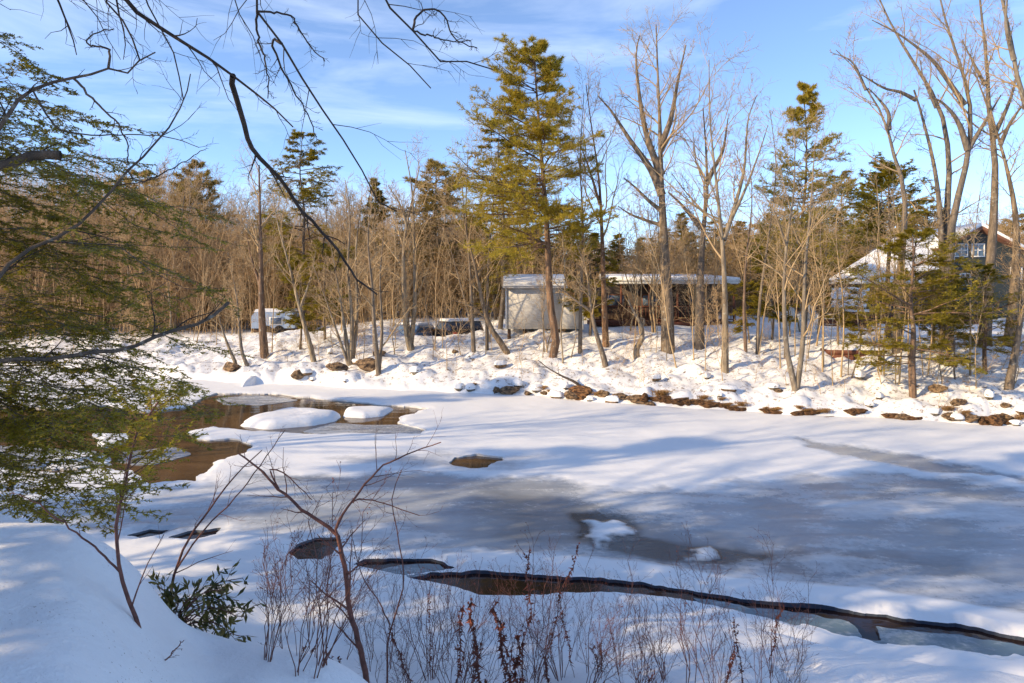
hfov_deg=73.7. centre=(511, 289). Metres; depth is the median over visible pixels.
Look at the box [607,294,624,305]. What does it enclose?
window
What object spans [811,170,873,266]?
hemlock tree
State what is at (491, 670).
dry weed
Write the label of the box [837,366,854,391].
twig clump
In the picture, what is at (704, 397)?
grass tuft
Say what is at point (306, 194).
hemlock tree
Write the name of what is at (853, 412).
boulder
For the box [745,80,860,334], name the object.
pine tree
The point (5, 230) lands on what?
bare tree
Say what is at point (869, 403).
boulder
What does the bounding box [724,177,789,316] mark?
bare tree
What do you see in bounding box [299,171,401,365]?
bare tree
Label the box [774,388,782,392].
boulder
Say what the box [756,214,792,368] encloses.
bare sapling
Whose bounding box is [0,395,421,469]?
pool ice
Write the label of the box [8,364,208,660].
hemlock sapling
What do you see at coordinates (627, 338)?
twig clump
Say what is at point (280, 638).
dry weed
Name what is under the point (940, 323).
hemlock tree
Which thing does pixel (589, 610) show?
dry weed
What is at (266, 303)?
bare sapling
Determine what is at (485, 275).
bare sapling
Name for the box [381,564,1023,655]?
thin ice
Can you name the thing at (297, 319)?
hemlock tree
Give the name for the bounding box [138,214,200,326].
bare tree
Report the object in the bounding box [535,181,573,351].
bare sapling
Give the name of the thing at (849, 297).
hemlock tree
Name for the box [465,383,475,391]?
boulder
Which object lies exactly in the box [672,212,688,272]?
spruce tree
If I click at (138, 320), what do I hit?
bare sapling
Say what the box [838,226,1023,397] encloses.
hemlock tree
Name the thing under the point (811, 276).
bare sapling
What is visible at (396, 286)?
bare sapling
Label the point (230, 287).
spruce tree
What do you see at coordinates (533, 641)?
dry weed
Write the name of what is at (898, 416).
boulder
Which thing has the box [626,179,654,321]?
bare sapling
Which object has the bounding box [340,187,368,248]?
bare tree
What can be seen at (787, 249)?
bare sapling
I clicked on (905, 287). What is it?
bare sapling
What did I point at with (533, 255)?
bare sapling
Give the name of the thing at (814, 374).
twig clump
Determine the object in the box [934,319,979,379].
hemlock tree
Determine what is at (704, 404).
boulder
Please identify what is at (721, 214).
bare tree
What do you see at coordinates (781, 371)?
twig clump
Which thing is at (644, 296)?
window
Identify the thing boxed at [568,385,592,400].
boulder
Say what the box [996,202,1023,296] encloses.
bare sapling
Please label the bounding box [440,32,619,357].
pine tree
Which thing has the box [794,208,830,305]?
spruce tree
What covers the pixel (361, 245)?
spruce tree
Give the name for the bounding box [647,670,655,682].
dry weed
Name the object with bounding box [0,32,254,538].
hemlock tree
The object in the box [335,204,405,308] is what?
bare sapling
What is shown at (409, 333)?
bare tree
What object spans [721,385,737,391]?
boulder
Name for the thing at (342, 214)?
bare tree
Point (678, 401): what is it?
boulder
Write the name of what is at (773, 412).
boulder
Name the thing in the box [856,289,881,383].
bare sapling
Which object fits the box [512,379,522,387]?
boulder
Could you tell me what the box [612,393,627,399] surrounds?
boulder
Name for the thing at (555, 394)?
boulder
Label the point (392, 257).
bare tree
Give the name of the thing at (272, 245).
bare sapling
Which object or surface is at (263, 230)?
hemlock tree
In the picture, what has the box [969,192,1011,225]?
bare tree
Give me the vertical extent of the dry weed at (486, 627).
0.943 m
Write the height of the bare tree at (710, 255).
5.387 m
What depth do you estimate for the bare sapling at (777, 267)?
27.29 m
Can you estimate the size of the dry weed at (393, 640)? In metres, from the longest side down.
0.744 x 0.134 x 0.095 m
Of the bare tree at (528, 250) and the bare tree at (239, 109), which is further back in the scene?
the bare tree at (528, 250)
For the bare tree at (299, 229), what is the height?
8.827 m
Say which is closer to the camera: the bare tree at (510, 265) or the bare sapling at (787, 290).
the bare sapling at (787, 290)
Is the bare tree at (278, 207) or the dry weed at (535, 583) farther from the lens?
the bare tree at (278, 207)
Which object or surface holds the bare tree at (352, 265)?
on the ground
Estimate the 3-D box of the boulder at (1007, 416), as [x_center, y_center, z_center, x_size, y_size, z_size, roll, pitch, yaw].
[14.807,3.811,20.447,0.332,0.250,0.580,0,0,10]
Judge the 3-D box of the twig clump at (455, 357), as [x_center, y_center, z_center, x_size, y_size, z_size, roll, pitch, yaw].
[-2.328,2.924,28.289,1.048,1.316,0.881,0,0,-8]
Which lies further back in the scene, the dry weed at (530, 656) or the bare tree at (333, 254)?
the bare tree at (333, 254)
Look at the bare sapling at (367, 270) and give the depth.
40.88 m
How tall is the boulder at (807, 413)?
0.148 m
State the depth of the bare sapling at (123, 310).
41.48 m
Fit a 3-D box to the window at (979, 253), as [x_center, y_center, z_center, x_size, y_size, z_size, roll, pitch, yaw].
[26.936,-2.299,39.470,0.781,0.781,0.060,0,0,0]
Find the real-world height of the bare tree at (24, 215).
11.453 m
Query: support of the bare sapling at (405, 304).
on the ground
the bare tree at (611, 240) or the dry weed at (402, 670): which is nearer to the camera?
the dry weed at (402, 670)
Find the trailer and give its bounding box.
[251,308,299,333]
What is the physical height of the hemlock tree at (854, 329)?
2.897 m
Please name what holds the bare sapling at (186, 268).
on the ground
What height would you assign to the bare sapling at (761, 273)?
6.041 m
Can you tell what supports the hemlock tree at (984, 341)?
on the ground
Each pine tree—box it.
[95,168,189,318]
[156,158,237,271]
[384,158,489,316]
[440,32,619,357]
[490,205,554,278]
[543,239,574,289]
[743,213,787,254]
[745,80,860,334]
[843,151,944,338]
[892,197,951,230]
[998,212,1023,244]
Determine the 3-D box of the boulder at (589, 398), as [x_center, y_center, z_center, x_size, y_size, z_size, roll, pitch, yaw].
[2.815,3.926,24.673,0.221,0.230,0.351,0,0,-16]
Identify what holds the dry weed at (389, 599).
on the ground
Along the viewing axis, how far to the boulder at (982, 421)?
20.32 m
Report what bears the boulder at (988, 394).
on the ground
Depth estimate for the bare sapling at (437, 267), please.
31.44 m
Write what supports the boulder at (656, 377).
on the ground
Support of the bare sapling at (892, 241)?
on the ground
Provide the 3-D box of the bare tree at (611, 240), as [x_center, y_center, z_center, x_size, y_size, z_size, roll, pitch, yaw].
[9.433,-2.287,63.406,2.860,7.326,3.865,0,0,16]
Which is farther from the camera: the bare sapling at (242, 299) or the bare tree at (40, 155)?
the bare sapling at (242, 299)
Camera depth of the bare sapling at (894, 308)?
22.97 m
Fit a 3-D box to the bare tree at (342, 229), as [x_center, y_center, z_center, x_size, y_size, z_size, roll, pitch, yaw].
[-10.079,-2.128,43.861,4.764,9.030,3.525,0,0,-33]
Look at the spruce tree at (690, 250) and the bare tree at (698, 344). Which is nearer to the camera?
the bare tree at (698, 344)
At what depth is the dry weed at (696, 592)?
6.46 m
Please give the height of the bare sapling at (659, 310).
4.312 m
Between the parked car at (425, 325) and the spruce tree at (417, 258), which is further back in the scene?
the spruce tree at (417, 258)
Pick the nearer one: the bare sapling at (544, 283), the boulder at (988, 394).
the boulder at (988, 394)
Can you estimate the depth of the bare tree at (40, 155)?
5.78 m
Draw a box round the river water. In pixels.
[0,394,1023,645]
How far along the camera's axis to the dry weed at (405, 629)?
6.42 m
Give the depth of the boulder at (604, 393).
24.62 m
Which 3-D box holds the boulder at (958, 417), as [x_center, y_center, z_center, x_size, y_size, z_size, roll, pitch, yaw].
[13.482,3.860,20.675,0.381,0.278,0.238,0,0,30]
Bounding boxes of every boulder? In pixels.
[223,361,239,371]
[290,369,303,379]
[297,368,311,375]
[325,362,348,370]
[355,358,374,371]
[409,366,421,374]
[453,383,464,390]
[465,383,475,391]
[493,386,499,393]
[494,360,506,368]
[499,386,519,394]
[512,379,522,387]
[530,384,542,392]
[549,389,562,398]
[562,382,568,389]
[564,390,577,398]
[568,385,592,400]
[586,396,593,401]
[596,390,609,396]
[604,395,618,402]
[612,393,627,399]
[626,394,644,404]
[639,393,648,402]
[645,401,655,405]
[648,397,657,401]
[652,374,661,381]
[654,395,670,402]
[661,399,670,403]
[671,397,688,405]
[683,400,691,405]
[690,399,704,404]
[698,401,719,407]
[704,373,710,378]
[718,403,728,407]
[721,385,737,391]
[734,407,746,410]
[763,411,782,413]
[766,383,779,389]
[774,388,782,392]
[790,410,804,415]
[804,412,816,414]
[806,410,820,414]
[846,409,856,415]
[849,408,867,414]
[855,369,866,379]
[864,400,874,406]
[875,392,883,399]
[881,413,897,418]
[895,413,909,419]
[927,408,941,415]
[928,384,947,392]
[941,412,955,420]
[950,398,967,405]
[950,413,964,420]
[963,413,979,422]
[978,417,989,424]
[984,389,994,399]
[985,414,1005,425]
[1000,402,1011,407]
[1001,413,1014,419]
[1009,420,1023,425]
[1014,404,1023,415]
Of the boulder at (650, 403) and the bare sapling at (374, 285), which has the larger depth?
the bare sapling at (374, 285)
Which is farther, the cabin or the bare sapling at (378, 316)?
the cabin
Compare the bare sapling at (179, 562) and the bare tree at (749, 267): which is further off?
the bare tree at (749, 267)
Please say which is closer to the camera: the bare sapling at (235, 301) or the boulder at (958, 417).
the boulder at (958, 417)
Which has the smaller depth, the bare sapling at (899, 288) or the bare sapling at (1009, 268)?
the bare sapling at (899, 288)
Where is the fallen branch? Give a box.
[538,357,580,384]
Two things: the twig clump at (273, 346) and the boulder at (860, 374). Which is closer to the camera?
the boulder at (860, 374)
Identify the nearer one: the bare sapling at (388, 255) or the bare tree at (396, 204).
the bare sapling at (388, 255)
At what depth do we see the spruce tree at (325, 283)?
44.58 m
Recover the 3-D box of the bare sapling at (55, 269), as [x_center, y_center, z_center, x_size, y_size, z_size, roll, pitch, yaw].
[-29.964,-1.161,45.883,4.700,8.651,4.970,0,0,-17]
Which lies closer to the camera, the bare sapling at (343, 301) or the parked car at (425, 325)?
the bare sapling at (343, 301)
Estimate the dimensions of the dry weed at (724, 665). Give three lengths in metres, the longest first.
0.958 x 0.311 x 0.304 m
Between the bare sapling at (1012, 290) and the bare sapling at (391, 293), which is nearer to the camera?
the bare sapling at (1012, 290)
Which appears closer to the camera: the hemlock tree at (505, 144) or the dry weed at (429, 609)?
the dry weed at (429, 609)
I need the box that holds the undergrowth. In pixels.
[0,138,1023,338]
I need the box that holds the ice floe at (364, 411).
[343,406,392,417]
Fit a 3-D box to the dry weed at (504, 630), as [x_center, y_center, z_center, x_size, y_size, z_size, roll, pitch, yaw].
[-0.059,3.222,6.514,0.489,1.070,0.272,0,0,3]
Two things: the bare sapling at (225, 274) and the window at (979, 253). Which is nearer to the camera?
the window at (979, 253)
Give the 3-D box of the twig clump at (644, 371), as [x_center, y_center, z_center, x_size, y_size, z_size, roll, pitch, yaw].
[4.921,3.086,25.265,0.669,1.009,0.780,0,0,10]
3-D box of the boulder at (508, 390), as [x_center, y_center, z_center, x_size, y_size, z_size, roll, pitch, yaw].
[-0.102,3.868,26.379,0.833,0.372,0.508,0,0,9]
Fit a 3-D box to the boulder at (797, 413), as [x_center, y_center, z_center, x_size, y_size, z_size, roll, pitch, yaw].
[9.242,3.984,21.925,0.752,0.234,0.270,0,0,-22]
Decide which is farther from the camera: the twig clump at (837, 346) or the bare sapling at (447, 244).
the bare sapling at (447, 244)
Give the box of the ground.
[0,262,1023,682]
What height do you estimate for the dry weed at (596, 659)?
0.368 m
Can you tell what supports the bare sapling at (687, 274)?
on the ground
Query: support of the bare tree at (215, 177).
on the ground
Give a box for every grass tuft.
[650,389,676,395]
[696,395,712,399]
[734,400,751,406]
[770,407,782,410]
[817,408,837,412]
[938,405,959,411]
[958,410,972,414]
[1012,414,1023,419]
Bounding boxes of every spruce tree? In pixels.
[83,259,122,322]
[208,263,237,322]
[306,253,345,324]
[342,176,401,318]
[350,228,387,315]
[407,237,436,313]
[432,242,479,316]
[469,239,508,319]
[522,236,544,273]
[577,235,609,295]
[599,234,628,281]
[648,229,676,272]
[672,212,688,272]
[676,232,698,273]
[718,220,758,311]
[739,242,781,313]
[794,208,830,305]
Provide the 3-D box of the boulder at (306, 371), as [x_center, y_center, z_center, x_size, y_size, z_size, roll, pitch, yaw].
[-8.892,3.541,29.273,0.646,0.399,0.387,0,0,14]
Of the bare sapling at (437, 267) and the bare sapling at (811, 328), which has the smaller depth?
the bare sapling at (811, 328)
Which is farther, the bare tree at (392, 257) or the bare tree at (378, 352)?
the bare tree at (392, 257)
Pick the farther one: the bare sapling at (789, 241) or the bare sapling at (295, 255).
the bare sapling at (295, 255)
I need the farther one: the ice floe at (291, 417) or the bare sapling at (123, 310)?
the bare sapling at (123, 310)
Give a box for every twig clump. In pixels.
[261,336,281,360]
[288,328,303,344]
[313,335,329,359]
[353,341,369,358]
[356,326,372,350]
[445,346,461,369]
[511,353,533,379]
[530,346,546,371]
[570,345,586,362]
[614,355,632,376]
[624,328,636,348]
[629,327,651,357]
[635,319,660,348]
[638,360,650,385]
[668,332,689,356]
[694,316,719,343]
[742,351,779,380]
[755,323,775,348]
[771,357,796,385]
[801,357,821,393]
[830,335,842,356]
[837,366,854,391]
[857,323,877,345]
[921,360,937,382]
[934,374,954,400]
[951,336,982,363]
[976,354,1001,380]
[990,341,1022,369]
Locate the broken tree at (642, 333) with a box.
[618,290,644,359]
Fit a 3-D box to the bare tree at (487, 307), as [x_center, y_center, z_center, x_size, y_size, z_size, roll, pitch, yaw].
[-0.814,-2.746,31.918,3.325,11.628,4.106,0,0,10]
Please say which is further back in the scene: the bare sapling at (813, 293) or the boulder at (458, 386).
the boulder at (458, 386)
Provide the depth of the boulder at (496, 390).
26.31 m
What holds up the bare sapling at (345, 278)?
on the ground
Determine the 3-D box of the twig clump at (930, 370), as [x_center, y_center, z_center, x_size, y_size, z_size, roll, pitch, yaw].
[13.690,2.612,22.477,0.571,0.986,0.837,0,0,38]
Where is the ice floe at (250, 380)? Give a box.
[242,367,267,386]
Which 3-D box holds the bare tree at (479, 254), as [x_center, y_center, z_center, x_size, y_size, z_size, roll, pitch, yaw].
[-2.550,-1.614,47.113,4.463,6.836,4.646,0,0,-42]
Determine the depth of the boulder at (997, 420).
20.18 m
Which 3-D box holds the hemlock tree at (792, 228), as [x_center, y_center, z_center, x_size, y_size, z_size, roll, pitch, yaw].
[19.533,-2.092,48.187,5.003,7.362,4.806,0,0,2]
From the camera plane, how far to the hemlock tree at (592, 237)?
32.44 m
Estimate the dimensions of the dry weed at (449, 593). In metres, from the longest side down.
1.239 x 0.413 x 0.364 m
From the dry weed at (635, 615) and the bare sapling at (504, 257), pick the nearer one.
the dry weed at (635, 615)
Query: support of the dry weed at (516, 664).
on the ground
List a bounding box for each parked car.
[394,322,433,335]
[431,318,483,336]
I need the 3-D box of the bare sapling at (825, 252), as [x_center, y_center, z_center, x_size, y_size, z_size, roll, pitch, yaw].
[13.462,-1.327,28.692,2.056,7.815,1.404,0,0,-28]
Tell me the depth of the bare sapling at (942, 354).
22.71 m
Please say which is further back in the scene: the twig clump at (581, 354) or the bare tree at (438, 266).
the bare tree at (438, 266)
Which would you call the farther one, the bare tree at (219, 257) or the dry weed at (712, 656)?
the bare tree at (219, 257)
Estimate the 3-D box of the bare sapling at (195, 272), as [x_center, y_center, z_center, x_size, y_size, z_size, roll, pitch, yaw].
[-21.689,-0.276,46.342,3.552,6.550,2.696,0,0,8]
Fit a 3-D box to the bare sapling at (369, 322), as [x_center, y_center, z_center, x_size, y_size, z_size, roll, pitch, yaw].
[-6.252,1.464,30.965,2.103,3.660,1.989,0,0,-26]
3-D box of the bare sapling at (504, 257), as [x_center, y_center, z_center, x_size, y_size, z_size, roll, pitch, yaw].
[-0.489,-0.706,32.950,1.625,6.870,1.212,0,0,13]
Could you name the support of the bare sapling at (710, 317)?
on the ground
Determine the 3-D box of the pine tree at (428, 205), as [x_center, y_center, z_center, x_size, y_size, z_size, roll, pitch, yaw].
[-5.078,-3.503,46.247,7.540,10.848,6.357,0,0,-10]
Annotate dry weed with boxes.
[251,520,315,661]
[253,504,313,648]
[260,499,323,656]
[270,500,347,675]
[287,460,374,664]
[291,518,389,671]
[308,523,350,657]
[314,469,395,678]
[318,538,390,667]
[344,552,384,659]
[344,606,370,673]
[355,552,388,658]
[355,572,373,671]
[361,559,400,655]
[366,587,411,682]
[368,545,404,653]
[380,558,410,668]
[382,613,466,682]
[388,625,412,682]
[393,557,468,680]
[402,563,427,669]
[407,535,433,654]
[413,552,503,682]
[426,557,470,673]
[426,590,433,677]
[437,548,471,660]
[453,605,465,682]
[455,634,484,682]
[466,558,514,656]
[466,598,483,682]
[470,624,483,682]
[474,593,500,661]
[474,651,506,682]
[481,574,527,676]
[483,561,516,671]
[488,599,525,682]
[491,570,594,680]
[491,605,508,681]
[494,545,561,679]
[502,575,524,659]
[502,645,513,682]
[506,607,553,682]
[511,547,535,682]
[513,597,545,680]
[516,526,555,656]
[530,584,577,678]
[535,534,570,667]
[537,542,579,682]
[539,654,550,682]
[560,610,574,676]
[569,544,613,671]
[574,576,607,659]
[575,589,645,682]
[589,594,688,682]
[589,643,602,678]
[592,571,623,674]
[606,527,653,667]
[612,570,653,679]
[625,558,647,657]
[626,584,676,679]
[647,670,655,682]
[661,545,733,682]
[663,578,755,682]
[669,521,724,662]
[674,527,735,659]
[699,630,743,682]
[718,565,737,664]
[725,643,736,682]
[727,574,805,682]
[729,526,793,661]
[730,617,743,682]
[735,587,773,682]
[748,531,782,676]
[763,620,818,682]
[768,602,783,677]
[771,576,797,672]
[782,587,810,669]
[785,566,820,661]
[793,616,817,675]
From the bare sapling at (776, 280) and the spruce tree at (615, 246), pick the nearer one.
the bare sapling at (776, 280)
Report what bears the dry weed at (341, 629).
on the ground
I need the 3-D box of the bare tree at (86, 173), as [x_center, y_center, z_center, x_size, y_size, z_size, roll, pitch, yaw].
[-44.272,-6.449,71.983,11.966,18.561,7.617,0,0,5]
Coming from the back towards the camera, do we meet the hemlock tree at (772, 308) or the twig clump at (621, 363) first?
the hemlock tree at (772, 308)
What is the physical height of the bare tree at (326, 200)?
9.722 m
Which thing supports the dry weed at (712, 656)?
on the ground
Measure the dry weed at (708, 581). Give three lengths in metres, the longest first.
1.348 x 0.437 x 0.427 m
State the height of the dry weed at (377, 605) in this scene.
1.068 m
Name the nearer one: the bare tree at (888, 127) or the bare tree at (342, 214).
the bare tree at (888, 127)
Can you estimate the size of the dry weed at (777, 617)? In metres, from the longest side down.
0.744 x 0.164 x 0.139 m
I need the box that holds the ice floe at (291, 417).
[240,407,340,429]
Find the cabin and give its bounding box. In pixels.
[586,274,740,325]
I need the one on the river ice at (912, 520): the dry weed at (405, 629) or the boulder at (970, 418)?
the boulder at (970, 418)
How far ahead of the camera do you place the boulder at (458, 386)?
26.72 m
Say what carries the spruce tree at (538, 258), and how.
on the ground
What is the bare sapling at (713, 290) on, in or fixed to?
on the ground
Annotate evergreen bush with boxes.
[147,560,265,642]
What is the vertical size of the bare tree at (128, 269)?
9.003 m
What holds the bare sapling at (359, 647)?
on the ground
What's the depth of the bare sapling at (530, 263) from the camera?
39.63 m
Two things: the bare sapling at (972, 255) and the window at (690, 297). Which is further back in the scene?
the window at (690, 297)
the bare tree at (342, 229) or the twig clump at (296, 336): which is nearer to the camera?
the twig clump at (296, 336)
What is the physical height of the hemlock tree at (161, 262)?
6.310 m
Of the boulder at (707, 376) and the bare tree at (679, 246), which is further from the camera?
the bare tree at (679, 246)
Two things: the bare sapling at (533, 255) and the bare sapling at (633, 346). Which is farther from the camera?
the bare sapling at (533, 255)
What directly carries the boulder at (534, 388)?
on the ground
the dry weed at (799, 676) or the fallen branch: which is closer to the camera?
the dry weed at (799, 676)
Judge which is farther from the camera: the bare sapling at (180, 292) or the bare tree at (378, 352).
the bare sapling at (180, 292)
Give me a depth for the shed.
33.00 m
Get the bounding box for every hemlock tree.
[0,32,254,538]
[20,171,102,304]
[134,245,184,321]
[232,213,283,304]
[249,129,344,315]
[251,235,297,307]
[272,255,334,349]
[293,239,357,339]
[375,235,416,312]
[447,116,551,329]
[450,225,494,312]
[544,221,599,296]
[556,231,624,335]
[622,237,659,273]
[688,220,744,274]
[727,280,769,334]
[744,246,808,339]
[757,211,820,286]
[806,260,871,343]
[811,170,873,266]
[836,283,882,339]
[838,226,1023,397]
[844,179,921,263]
[892,269,964,343]
[896,272,988,358]
[932,262,1023,372]
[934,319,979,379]
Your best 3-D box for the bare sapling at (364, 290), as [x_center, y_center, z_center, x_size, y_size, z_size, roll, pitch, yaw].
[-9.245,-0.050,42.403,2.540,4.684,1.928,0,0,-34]
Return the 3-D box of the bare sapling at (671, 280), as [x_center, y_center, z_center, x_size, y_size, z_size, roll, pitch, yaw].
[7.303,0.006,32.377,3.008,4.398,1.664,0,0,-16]
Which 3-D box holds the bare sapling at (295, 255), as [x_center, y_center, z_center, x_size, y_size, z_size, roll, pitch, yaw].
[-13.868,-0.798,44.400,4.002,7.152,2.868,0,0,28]
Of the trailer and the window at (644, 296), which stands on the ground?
the trailer
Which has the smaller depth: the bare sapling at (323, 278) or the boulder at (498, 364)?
the boulder at (498, 364)
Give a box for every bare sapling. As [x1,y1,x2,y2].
[35,212,100,312]
[80,200,161,330]
[115,312,140,357]
[118,285,140,338]
[122,299,154,356]
[123,287,153,337]
[144,213,218,331]
[160,260,205,333]
[170,424,286,594]
[183,241,209,329]
[185,222,212,322]
[192,267,212,339]
[194,218,221,342]
[208,258,228,344]
[212,253,238,326]
[212,267,246,334]
[216,201,312,307]
[221,272,257,333]
[229,212,263,332]
[232,271,241,326]
[234,413,442,682]
[238,276,245,322]
[241,278,281,333]
[245,208,270,279]
[263,221,282,351]
[274,223,320,308]
[299,316,323,355]
[316,239,332,324]
[316,270,345,347]
[327,210,362,335]
[328,190,350,332]
[328,296,364,356]
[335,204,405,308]
[337,267,348,349]
[340,237,362,329]
[342,460,426,682]
[343,171,428,324]
[343,237,381,310]
[345,193,380,292]
[345,271,381,323]
[346,254,382,320]
[346,257,362,310]
[349,287,397,343]
[354,259,396,311]
[357,285,391,357]
[358,226,371,314]
[361,197,419,320]
[361,205,429,315]
[366,212,401,317]
[366,254,383,311]
[369,257,410,325]
[382,276,428,353]
[383,225,412,348]
[389,209,448,318]
[395,201,421,313]
[407,205,477,317]
[418,258,433,356]
[420,192,459,349]
[421,291,464,368]
[426,258,458,313]
[427,211,461,314]
[431,261,454,317]
[435,227,466,314]
[436,249,451,348]
[444,272,485,354]
[475,255,498,354]
[480,304,504,350]
[481,240,494,302]
[485,216,513,341]
[500,185,565,299]
[509,223,570,283]
[512,312,534,364]
[528,247,547,352]
[534,260,546,356]
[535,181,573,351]
[535,222,555,351]
[546,164,581,362]
[551,238,598,293]
[566,235,588,356]
[591,160,710,332]
[591,178,656,330]
[596,162,691,332]
[610,192,642,333]
[615,296,634,337]
[618,321,645,366]
[623,221,643,345]
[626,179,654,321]
[631,188,677,367]
[639,244,697,311]
[646,166,675,331]
[649,264,667,360]
[651,272,663,351]
[654,187,726,303]
[672,216,698,360]
[677,259,711,315]
[678,263,735,370]
[680,254,712,330]
[681,222,707,304]
[689,294,718,342]
[690,288,742,380]
[704,258,739,334]
[705,208,731,308]
[708,224,724,334]
[716,175,749,342]
[732,215,791,329]
[738,218,796,322]
[747,176,840,306]
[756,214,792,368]
[758,248,783,354]
[759,197,802,345]
[759,244,801,332]
[765,207,814,302]
[766,219,806,357]
[772,168,805,335]
[783,168,819,331]
[788,200,812,355]
[790,257,802,315]
[801,188,843,371]
[805,190,817,328]
[805,284,822,371]
[807,239,820,358]
[812,166,853,345]
[813,268,846,385]
[814,178,846,332]
[818,167,866,376]
[828,262,849,374]
[844,211,884,377]
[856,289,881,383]
[858,171,893,368]
[859,258,888,374]
[863,216,886,374]
[876,241,918,384]
[878,160,916,375]
[878,189,918,383]
[881,203,923,374]
[889,191,922,384]
[914,256,926,374]
[917,189,954,373]
[925,326,965,382]
[926,248,959,383]
[943,134,1005,375]
[961,266,991,388]
[971,241,1023,313]
[990,311,1023,383]
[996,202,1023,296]
[1000,265,1023,328]
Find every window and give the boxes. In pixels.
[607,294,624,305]
[641,294,660,305]
[687,294,704,305]
[955,243,967,256]
[959,273,970,284]
[971,243,984,256]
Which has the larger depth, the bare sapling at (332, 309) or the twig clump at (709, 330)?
the bare sapling at (332, 309)
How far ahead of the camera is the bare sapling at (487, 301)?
30.55 m
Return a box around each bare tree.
[0,28,231,409]
[0,172,71,319]
[0,177,20,286]
[1,0,519,303]
[33,142,141,229]
[86,156,152,225]
[90,145,200,327]
[92,202,165,334]
[128,161,221,331]
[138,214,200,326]
[143,167,187,249]
[152,158,219,329]
[159,163,242,254]
[197,292,237,364]
[201,218,269,333]
[203,216,238,328]
[212,184,275,325]
[213,140,289,358]
[214,182,267,267]
[214,252,248,366]
[230,175,308,297]
[232,181,288,231]
[247,179,316,361]
[276,205,340,275]
[287,220,357,326]
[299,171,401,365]
[305,176,347,325]
[317,184,383,323]
[320,196,359,245]
[321,177,384,243]
[328,239,367,288]
[336,161,425,375]
[339,132,452,350]
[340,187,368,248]
[376,183,416,249]
[383,188,416,256]
[419,114,530,352]
[424,234,455,316]
[425,190,478,313]
[430,161,509,354]
[454,225,493,317]
[455,105,526,350]
[494,244,534,282]
[499,204,551,289]
[527,53,617,353]
[549,53,650,347]
[549,224,609,367]
[593,0,740,353]
[604,228,625,272]
[616,249,635,273]
[622,7,780,373]
[633,216,679,273]
[645,218,697,273]
[663,82,738,349]
[695,235,733,275]
[706,192,731,244]
[710,185,758,301]
[717,115,794,352]
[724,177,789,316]
[727,86,821,354]
[732,99,859,391]
[734,227,767,315]
[787,163,868,363]
[819,9,933,353]
[847,0,1004,351]
[942,0,1023,346]
[955,89,1023,347]
[968,0,1023,109]
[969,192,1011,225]
[998,222,1023,389]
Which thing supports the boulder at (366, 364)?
on the ground
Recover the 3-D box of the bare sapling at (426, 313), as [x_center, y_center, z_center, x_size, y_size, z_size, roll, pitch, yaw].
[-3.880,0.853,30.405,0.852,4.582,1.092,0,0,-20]
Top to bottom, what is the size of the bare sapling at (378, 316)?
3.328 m
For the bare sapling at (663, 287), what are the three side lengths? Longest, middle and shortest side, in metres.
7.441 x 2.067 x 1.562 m
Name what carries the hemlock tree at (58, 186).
on the ground
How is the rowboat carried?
on the ground
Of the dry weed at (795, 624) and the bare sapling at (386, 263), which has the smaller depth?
the dry weed at (795, 624)
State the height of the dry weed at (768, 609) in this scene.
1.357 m
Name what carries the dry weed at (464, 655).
on the ground
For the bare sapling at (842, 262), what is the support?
on the ground
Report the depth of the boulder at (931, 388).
21.97 m
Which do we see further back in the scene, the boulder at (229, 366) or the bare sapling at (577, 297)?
the boulder at (229, 366)
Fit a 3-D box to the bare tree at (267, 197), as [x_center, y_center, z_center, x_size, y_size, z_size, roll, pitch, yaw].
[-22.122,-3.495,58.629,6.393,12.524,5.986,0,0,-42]
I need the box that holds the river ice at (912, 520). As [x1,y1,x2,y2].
[0,366,1023,676]
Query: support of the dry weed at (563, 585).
on the ground
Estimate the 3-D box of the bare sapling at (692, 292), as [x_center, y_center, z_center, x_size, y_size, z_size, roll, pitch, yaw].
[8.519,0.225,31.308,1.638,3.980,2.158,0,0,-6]
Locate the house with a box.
[819,222,1023,326]
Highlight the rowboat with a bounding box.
[820,344,886,359]
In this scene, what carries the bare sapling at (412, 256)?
on the ground
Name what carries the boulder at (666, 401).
on the ground
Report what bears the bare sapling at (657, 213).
on the ground
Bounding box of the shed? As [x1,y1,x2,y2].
[503,274,585,339]
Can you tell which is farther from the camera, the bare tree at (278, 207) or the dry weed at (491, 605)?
the bare tree at (278, 207)
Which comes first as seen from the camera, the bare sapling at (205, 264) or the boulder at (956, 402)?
the boulder at (956, 402)
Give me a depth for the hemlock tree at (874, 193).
54.17 m
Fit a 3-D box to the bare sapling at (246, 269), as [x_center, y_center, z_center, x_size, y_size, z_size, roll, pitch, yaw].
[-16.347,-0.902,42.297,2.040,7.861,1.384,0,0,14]
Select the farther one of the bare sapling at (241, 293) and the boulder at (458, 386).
the bare sapling at (241, 293)
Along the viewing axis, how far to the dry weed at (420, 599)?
6.80 m
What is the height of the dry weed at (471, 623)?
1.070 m
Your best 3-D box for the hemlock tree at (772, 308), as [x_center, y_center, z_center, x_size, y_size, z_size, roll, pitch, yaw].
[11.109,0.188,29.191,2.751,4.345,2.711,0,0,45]
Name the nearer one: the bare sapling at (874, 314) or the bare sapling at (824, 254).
the bare sapling at (874, 314)
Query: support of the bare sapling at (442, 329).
on the ground
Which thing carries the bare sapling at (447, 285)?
on the ground
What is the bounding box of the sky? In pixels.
[0,0,1023,259]
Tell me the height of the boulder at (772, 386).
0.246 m
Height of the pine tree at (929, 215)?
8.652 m

